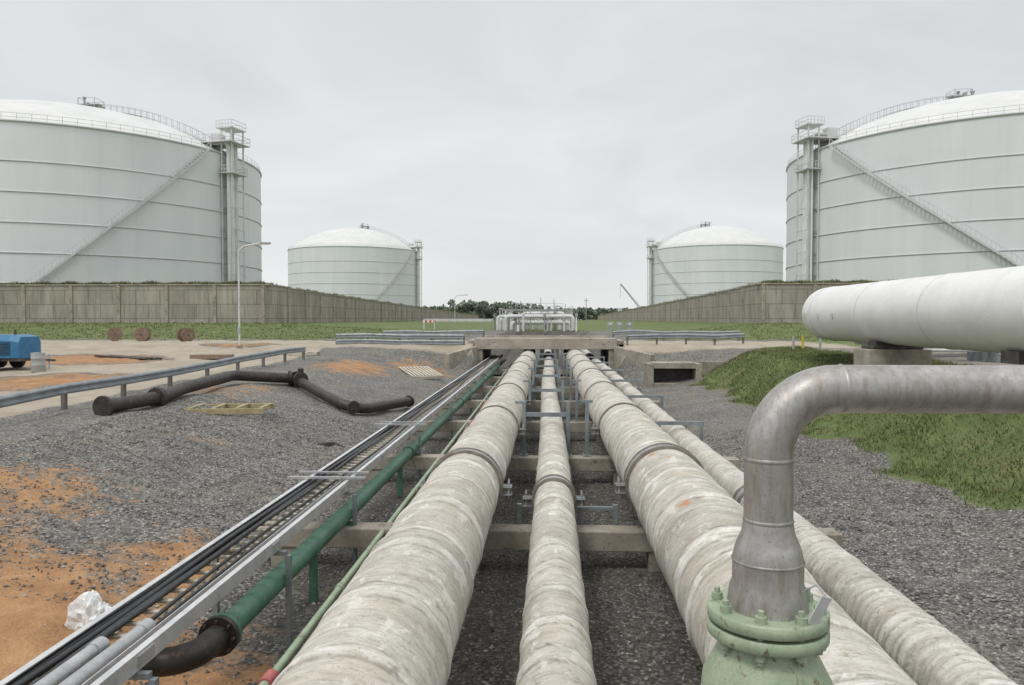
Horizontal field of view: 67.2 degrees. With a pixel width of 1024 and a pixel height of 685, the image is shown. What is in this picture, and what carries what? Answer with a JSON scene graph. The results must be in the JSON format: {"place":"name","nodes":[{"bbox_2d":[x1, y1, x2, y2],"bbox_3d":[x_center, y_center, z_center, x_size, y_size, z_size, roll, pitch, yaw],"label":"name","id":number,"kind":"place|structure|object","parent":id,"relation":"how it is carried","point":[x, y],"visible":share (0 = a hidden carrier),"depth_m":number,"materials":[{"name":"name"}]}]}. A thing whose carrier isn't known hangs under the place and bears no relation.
{"place":"outdoors","nodes":[
{"label":"outdoors","id":0,"kind":"place"},
{"bbox_2d":[30,352,45,372],"bbox_3d":[-21.443,0.890,34.853,0.610,0.900,0.610,0,2,3],"label":"steel drum","id":1,"kind":"object","parent":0,"point":[38,361],"visible":0.98,"depth_m":34.62,"materials":[{"name":"grey paint"}]},
{"bbox_2d":[0,320,1023,684],"bbox_3d":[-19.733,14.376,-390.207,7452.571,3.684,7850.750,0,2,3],"label":"ground","id":2,"kind":"structure","parent":0,"point":[362,372],"depth_m":16.25,"materials":[{"name":"grey gravel"}]},
{"bbox_2d":[0,330,55,368],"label":"towable compressor","id":3,"kind":"object","parent":2,"relation":"on","point":[16,350],"visible":0.88,"depth_m":35.63,"materials":[{"name":"blue metal"}]},
{"bbox_2d":[64,590,117,632],"bbox_3d":[-4.976,3.211,9.239,0.590,0.472,0.460,1,2,20],"label":"plastic bag","id":4,"kind":"object","parent":2,"relation":"on","point":[84,608],"visible":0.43,"depth_m":9.11,"materials":[{"name":"white plastic"}]},
{"bbox_2d":[107,327,122,340],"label":"cable reel","id":5,"kind":"object","parent":2,"relation":"on","point":[114,333],"visible":0.95,"depth_m":60.14,"materials":[{"name":"wood"}]},
{"bbox_2d":[0,97,261,283],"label":"storage tank","id":6,"kind":"object","parent":2,"relation":"on","point":[90,192],"visible":0.86,"depth_m":101.56,"materials":[{"name":"metal"}]},
{"bbox_2d":[134,328,150,340],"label":"cable reel","id":7,"kind":"object","parent":2,"relation":"on","point":[142,334],"visible":0.94,"depth_m":60.44,"materials":[{"name":"wood"}]},
{"bbox_2d":[128,670,158,684],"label":"tray support","id":8,"kind":"object","parent":2,"relation":"on","point":[143,675],"visible":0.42,"depth_m":6.10,"materials":[{"name":"metal"}]},
{"bbox_2d":[0,346,305,409],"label":"guardrail","id":9,"kind":"object","parent":2,"relation":"on","point":[64,390],"visible":0.87,"depth_m":25.62,"materials":[{"name":"metal"}]},
{"bbox_2d":[94,354,233,359],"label":"stacked steel","id":10,"kind":"object","parent":2,"relation":"on","point":[209,356],"visible":0.98,"depth_m":44.41,"materials":[{"name":"metal"}]},
{"bbox_2d":[177,328,194,341],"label":"cable reel","id":11,"kind":"object","parent":2,"relation":"on","point":[185,334],"visible":0.93,"depth_m":60.10,"materials":[{"name":"wood"}]},
{"bbox_2d":[185,403,274,413],"bbox_3d":[-8.638,2.026,23.691,2.300,0.190,1.390,0,2,-3],"label":"timber frame","id":12,"kind":"object","parent":2,"relation":"on","point":[247,408],"visible":0.92,"depth_m":23.09,"materials":[{"name":"beige wood"}]},
{"bbox_2d":[0,321,473,339],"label":"grass","id":13,"kind":"structure","parent":2,"relation":"on","point":[198,335],"depth_m":73.34,"materials":[{"name":"green plant"}]},
{"bbox_2d":[0,284,477,322],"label":"dike wall","id":14,"kind":"structure","parent":2,"relation":"on","point":[132,303],"depth_m":82.08,"materials":[{"name":"concrete"}]},
{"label":"grass bank","id":15,"kind":"object","parent":14,"relation":"on","visible":0},
{"bbox_2d":[0,280,271,283],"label":"grass","id":16,"kind":"structure","parent":15,"relation":"on","point":[147,282],"depth_m":82.71,"materials":[{"name":"green plant"}]},
{"bbox_2d":[246,281,474,314],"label":"grass","id":17,"kind":"structure","parent":15,"relation":"on","point":[367,299],"depth_m":127.87,"materials":[{"name":"green plant"}]},
{"bbox_2d":[212,550,292,648],"bbox_3d":[-3.176,3.141,9.356,1.005,1.240,0.060,0,2,3],"label":"tray support","id":18,"kind":"object","parent":2,"relation":"on","point":[288,584],"visible":0.36,"depth_m":9.31,"materials":[{"name":"metal"}]},
{"bbox_2d":[92,368,414,415],"bbox_3d":[-9.080,1.962,27.618,5.661,1.674,12.926,2,2,41],"label":"black steel pipe","id":19,"kind":"object","parent":2,"relation":"on","point":[108,406],"visible":1,"depth_m":27.64,"materials":[{"name":"black metal"}]},
{"bbox_2d":[236,242,270,348],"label":"street lamp","id":20,"kind":"object","parent":2,"relation":"on","point":[239,346],"visible":0.99,"depth_m":50.72,"materials":[{"name":"metal"}]},
{"bbox_2d":[286,351,319,354],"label":"wooden pallet","id":21,"kind":"object","parent":2,"relation":"on","point":[309,353],"visible":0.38,"depth_m":46.69,"materials":[{"name":"beige wood"}]},
{"bbox_2d":[140,358,506,676],"bbox_3d":[-2.867,2.642,33.648,2.611,1.411,53.229,0,2,3],"label":"green water pipe","id":22,"kind":"object","parent":2,"relation":"on","point":[219,634],"visible":0.85,"depth_m":9.05,"materials":[{"name":"metal"}]},
{"bbox_2d":[287,471,368,563],"bbox_3d":[-3.045,2.929,12.846,1.300,1.448,0.655,0,2,3],"label":"tray support","id":23,"kind":"object","parent":2,"relation":"on","point":[354,508],"visible":0.54,"depth_m":12.65,"materials":[{"name":"metal"}]},
{"bbox_2d":[0,354,502,684],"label":"cable tray","id":24,"kind":"object","parent":23,"relation":"on","point":[122,668],"visible":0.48,"depth_m":8.34,"materials":[{"name":"metal"}]},
{"bbox_2d":[34,618,155,684],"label":"steel conduit","id":25,"kind":"object","parent":24,"relation":"on","point":[90,660],"visible":0.88,"depth_m":6.04,"materials":[{"name":"grey metal"}]},
{"bbox_2d":[8,355,498,684],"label":"power cables","id":26,"kind":"object","parent":24,"relation":"on","point":[110,625],"visible":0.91,"depth_m":8.34,"materials":[{"name":"black rubber"}]},
{"bbox_2d":[318,441,344,447],"bbox_3d":[-5.077,2.876,21.663,0.658,0.194,0.376,-2,2,-42],"label":"scrap metal","id":27,"kind":"object","parent":2,"relation":"on","point":[329,443],"visible":1,"depth_m":21.51,"materials":[{"name":"metal"}]},
{"bbox_2d":[287,223,422,306],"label":"storage tank","id":28,"kind":"object","parent":2,"relation":"on","point":[368,263],"visible":0.79,"depth_m":286.55,"materials":[{"name":"metal"}]},
{"bbox_2d":[336,333,464,344],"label":"guardrail","id":29,"kind":"object","parent":2,"relation":"on","point":[406,336],"visible":0.91,"depth_m":52.34,"materials":[{"name":"metal"}]},
{"bbox_2d":[374,421,427,481],"bbox_3d":[-2.755,2.730,19.236,1.300,1.448,0.655,0,2,3],"label":"tray support","id":30,"kind":"object","parent":2,"relation":"on","point":[398,423],"visible":0.56,"depth_m":19.05,"materials":[{"name":"metal"}]},
{"bbox_2d":[398,366,442,378],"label":"wooden pallet","id":31,"kind":"object","parent":2,"relation":"on","point":[424,376],"visible":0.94,"depth_m":44.45,"materials":[{"name":"beige wood"}]},
{"bbox_2d":[423,320,435,329],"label":"traffic barricade","id":32,"kind":"object","parent":2,"relation":"on","point":[424,321],"visible":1,"depth_m":88.42,"materials":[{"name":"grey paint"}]},
{"bbox_2d":[382,330,483,339],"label":"guardrail","id":33,"kind":"object","parent":2,"relation":"on","point":[435,332],"visible":0.64,"depth_m":60.91,"materials":[{"name":"metal"}]},
{"bbox_2d":[446,404,452,439],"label":"tray support","id":34,"kind":"object","parent":2,"relation":"on","point":[451,418],"visible":0.36,"depth_m":25.27,"materials":[{"name":"metal"}]},
{"bbox_2d":[424,319,491,329],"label":"barrier fence","id":35,"kind":"object","parent":2,"relation":"on","point":[466,320],"visible":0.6,"depth_m":100.32,"materials":[{"name":"metal"}]},
{"bbox_2d":[467,387,471,415],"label":"tray support","id":36,"kind":"object","parent":2,"relation":"on","point":[470,398],"visible":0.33,"depth_m":31.66,"materials":[{"name":"metal"}]},
{"bbox_2d":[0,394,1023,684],"bbox_3d":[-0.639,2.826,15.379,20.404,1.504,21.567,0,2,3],"label":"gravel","id":37,"kind":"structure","parent":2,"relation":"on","point":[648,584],"depth_m":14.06,"materials":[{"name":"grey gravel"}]},
{"bbox_2d":[423,299,627,320],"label":"distant tree line","id":38,"kind":"object","parent":2,"relation":"on","point":[483,310],"visible":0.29,"depth_m":492.66,"materials":[{"name":"green plant"}]},
{"bbox_2d":[493,298,577,331],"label":"pipe manifold","id":39,"kind":"object","parent":2,"relation":"on","point":[508,319],"visible":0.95,"depth_m":98.33,"materials":[{"name":"grey paint"}]},
{"bbox_2d":[354,454,739,484],"bbox_3d":[0.798,3.210,18.792,9.300,0.865,0.420,0,2,3],"label":"concrete pipe support","id":40,"kind":"object","parent":2,"relation":"on","point":[601,463],"visible":0.16,"depth_m":18.60,"materials":[{"name":"grey concrete"}]},
{"bbox_2d":[515,400,703,455],"bbox_3d":[2.362,2.097,18.806,4.580,1.390,0.200,0,2,3],"label":"pipe guide frame","id":41,"kind":"object","parent":40,"relation":"on","point":[525,414],"visible":0.84,"depth_m":18.80,"materials":[{"name":"metal"}]},
{"bbox_2d":[255,521,841,571],"bbox_3d":[0.508,3.409,12.402,9.300,0.865,0.420,0,2,3],"label":"concrete pipe support","id":42,"kind":"object","parent":2,"relation":"on","point":[615,538],"visible":0.13,"depth_m":12.22,"materials":[{"name":"grey concrete"}]},
{"bbox_2d":[517,503,617,524],"bbox_3d":[0.904,2.809,12.615,1.650,0.330,0.080,0,2,3],"label":"pipe guide frame","id":43,"kind":"object","parent":42,"relation":"on","point":[614,508],"visible":0.86,"depth_m":12.57,"materials":[{"name":"metal"}]},
{"bbox_2d":[457,386,640,399],"bbox_3d":[1.669,2.615,37.963,9.300,0.865,0.420,0,2,3],"label":"concrete pipe support","id":44,"kind":"object","parent":2,"relation":"on","point":[485,389],"visible":0.04,"depth_m":37.87,"materials":[{"name":"grey concrete"}]},
{"bbox_2d":[531,359,623,386],"bbox_3d":[3.233,1.501,37.977,4.580,1.390,0.200,0,2,3],"label":"pipe guide frame","id":45,"kind":"object","parent":44,"relation":"on","point":[602,370],"visible":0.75,"depth_m":37.96,"materials":[{"name":"metal"}]},
{"bbox_2d":[470,376,627,385],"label":"concrete pipe support","id":46,"kind":"object","parent":2,"relation":"on","point":[496,379],"visible":0.05,"depth_m":44.25,"materials":[{"name":"grey concrete"}]},
{"bbox_2d":[533,353,612,376],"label":"pipe guide frame","id":47,"kind":"object","parent":46,"relation":"on","point":[555,358],"visible":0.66,"depth_m":44.36,"materials":[{"name":"metal"}]},
{"bbox_2d":[438,400,660,416],"bbox_3d":[1.379,2.813,31.572,9.300,0.865,0.420,0,2,3],"label":"concrete pipe support","id":48,"kind":"object","parent":2,"relation":"on","point":[474,404],"visible":0.06,"depth_m":31.48,"materials":[{"name":"grey concrete"}]},
{"bbox_2d":[272,349,538,684],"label":"insulated pipeline","id":49,"kind":"object","parent":48,"relation":"on","point":[395,613],"visible":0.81,"depth_m":6.73,"materials":[{"name":"grey paint"}]},
{"bbox_2d":[516,349,596,684],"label":"insulated pipeline","id":50,"kind":"object","parent":48,"relation":"on","point":[555,646],"visible":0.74,"depth_m":7.84,"materials":[{"name":"grey paint"}]},
{"bbox_2d":[528,367,639,400],"bbox_3d":[2.943,1.700,31.587,4.580,1.390,0.200,0,2,3],"label":"pipe guide frame","id":51,"kind":"object","parent":48,"relation":"on","point":[559,380],"visible":0.75,"depth_m":31.58,"materials":[{"name":"metal"}]},
{"bbox_2d":[560,335,917,684],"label":"insulated pipeline","id":52,"kind":"object","parent":48,"relation":"on","point":[687,508],"visible":0.73,"depth_m":8.54,"materials":[{"name":"grey paint"}]},
{"bbox_2d":[579,349,1017,684],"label":"insulated pipeline","id":53,"kind":"object","parent":48,"relation":"on","point":[917,644],"visible":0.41,"depth_m":7.48,"materials":[{"name":"grey paint"}]},
{"bbox_2d":[482,369,616,376],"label":"concrete pipe support","id":54,"kind":"object","parent":2,"relation":"on","point":[502,371],"visible":0.03,"depth_m":50.66,"materials":[{"name":"grey concrete"}]},
{"bbox_2d":[535,349,604,369],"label":"pipe guide frame","id":55,"kind":"object","parent":54,"relation":"on","point":[554,353],"visible":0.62,"depth_m":50.74,"materials":[{"name":"metal"}]},
{"bbox_2d":[411,420,689,441],"bbox_3d":[1.089,3.012,25.182,9.300,0.865,0.420,0,2,3],"label":"concrete pipe support","id":56,"kind":"object","parent":2,"relation":"on","point":[531,426],"visible":0.05,"depth_m":25.00,"materials":[{"name":"grey concrete"}]},
{"bbox_2d":[257,363,511,684],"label":"conduit pipe","id":57,"kind":"object","parent":56,"relation":"attached to","point":[269,676],"visible":0.92,"depth_m":9.64,"materials":[{"name":"metal"}]},
{"bbox_2d":[448,378,502,451],"bbox_3d":[-0.987,2.330,31.264,0.116,0.096,37.602,0,2,3],"label":"red hose","id":58,"kind":"object","parent":56,"relation":"on","point":[479,410],"visible":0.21,"depth_m":27.67,"materials":[{"name":"red rubber"}]},
{"bbox_2d":[523,379,663,420],"bbox_3d":[2.652,1.898,25.197,4.580,1.390,0.200,0,2,3],"label":"pipe guide frame","id":59,"kind":"object","parent":56,"relation":"on","point":[561,390],"visible":0.82,"depth_m":25.19,"materials":[{"name":"metal"}]},
{"bbox_2d":[607,322,632,329],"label":"electrical cabinet","id":60,"kind":"object","parent":2,"relation":"on","point":[619,325],"visible":0.86,"depth_m":97.16,"materials":[{"name":"grey metal"}]},
{"bbox_2d":[620,284,640,307],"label":"crawler crane","id":61,"kind":"object","parent":2,"relation":"on","point":[635,302],"visible":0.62,"depth_m":213.32,"materials":[{"name":"grey paint"}]},
{"bbox_2d":[612,330,739,340],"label":"guardrail","id":62,"kind":"object","parent":2,"relation":"on","point":[637,332],"visible":0.6,"depth_m":60.20,"materials":[{"name":"metal"}]},
{"bbox_2d":[644,361,722,385],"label":"concrete culvert","id":63,"kind":"object","parent":2,"relation":"on","point":[656,371],"visible":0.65,"depth_m":44.12,"materials":[{"name":"concrete"}]},
{"bbox_2d":[626,333,743,344],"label":"guardrail","id":64,"kind":"object","parent":2,"relation":"on","point":[686,336],"visible":0.84,"depth_m":52.14,"materials":[{"name":"metal"}]},
{"bbox_2d":[646,222,783,305],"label":"storage tank","id":65,"kind":"object","parent":2,"relation":"on","point":[701,260],"visible":0.8,"depth_m":281.04,"materials":[{"name":"metal"}]},
{"bbox_2d":[619,322,830,340],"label":"grass","id":66,"kind":"structure","parent":2,"relation":"on","point":[758,331],"depth_m":70.80,"materials":[{"name":"green plant"}]},
{"bbox_2d":[598,283,862,323],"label":"dike wall","id":67,"kind":"structure","parent":2,"relation":"on","point":[754,303],"depth_m":86.85,"materials":[{"name":"concrete"}]},
{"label":"grass bank","id":68,"kind":"object","parent":67,"relation":"on","visible":0},
{"bbox_2d":[600,280,784,314],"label":"grass","id":69,"kind":"structure","parent":68,"relation":"on","point":[687,297],"depth_m":123.15,"materials":[{"name":"green plant"}]},
{"bbox_2d":[754,278,897,282],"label":"grass","id":70,"kind":"structure","parent":68,"relation":"on","point":[822,281],"depth_m":79.42,"materials":[{"name":"green plant"}]},
{"bbox_2d":[701,586,832,684],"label":"flanged valve","id":71,"kind":"object","parent":2,"relation":"on","point":[759,649],"visible":0.75,"depth_m":2.40,"materials":[{"name":"green paint"}]},
{"bbox_2d":[804,584,831,624],"bbox_3d":[0.952,0.819,2.394,0.075,0.120,0.077,0,2,12],"label":"metal tag","id":72,"kind":"object","parent":71,"relation":"on","point":[820,609],"visible":1,"depth_m":2.37,"materials":[{"name":"grey paint"}]},
{"bbox_2d":[727,364,1023,620],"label":"steel riser pipe","id":73,"kind":"object","parent":71,"relation":"on","point":[768,565],"visible":0.98,"depth_m":2.44,"materials":[{"name":"silver metal"}]},
{"bbox_2d":[792,336,794,348],"bbox_3d":[14.402,0.080,39.409,0.120,0.840,0.120,0,2,3],"label":"bollard","id":74,"kind":"object","parent":2,"relation":"on","point":[793,341],"visible":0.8,"depth_m":39.37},
{"bbox_2d":[687,345,1023,537],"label":"grass","id":75,"kind":"structure","parent":2,"relation":"on","point":[804,351],"depth_m":20.82,"materials":[{"name":"green plant"}]},
{"bbox_2d":[853,345,931,364],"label":"concrete pier","id":76,"kind":"structure","parent":2,"relation":"on","point":[885,355],"depth_m":24.86,"materials":[{"name":"concrete"}]},
{"bbox_2d":[802,266,1023,364],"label":"white pipe","id":77,"kind":"object","parent":76,"relation":"on","point":[982,310],"visible":0.99,"depth_m":21.08,"materials":[{"name":"metal"}]},
{"bbox_2d":[785,89,1023,281],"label":"storage tank","id":78,"kind":"object","parent":2,"relation":"on","point":[933,189],"visible":0.87,"depth_m":102.12,"materials":[{"name":"metal"}]},
{"bbox_2d":[854,342,998,362],"bbox_3d":[29.547,0.219,29.000,33.612,1.360,3.700,0,2,3],"label":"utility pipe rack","id":79,"kind":"object","parent":2,"relation":"on","point":[992,357],"visible":0.06,"depth_m":28.30,"materials":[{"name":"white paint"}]},
{"bbox_2d":[0,0,1023,308],"label":"sky","id":80,"kind":"structure","parent":0,"point":[533,150],"materials":[{"name":"white"}]},
{"bbox_2d":[444,336,654,372],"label":"concrete bridge","id":81,"kind":"structure","parent":0,"point":[613,351],"depth_m":51.73,"materials":[{"name":"grey concrete"}]}
]}

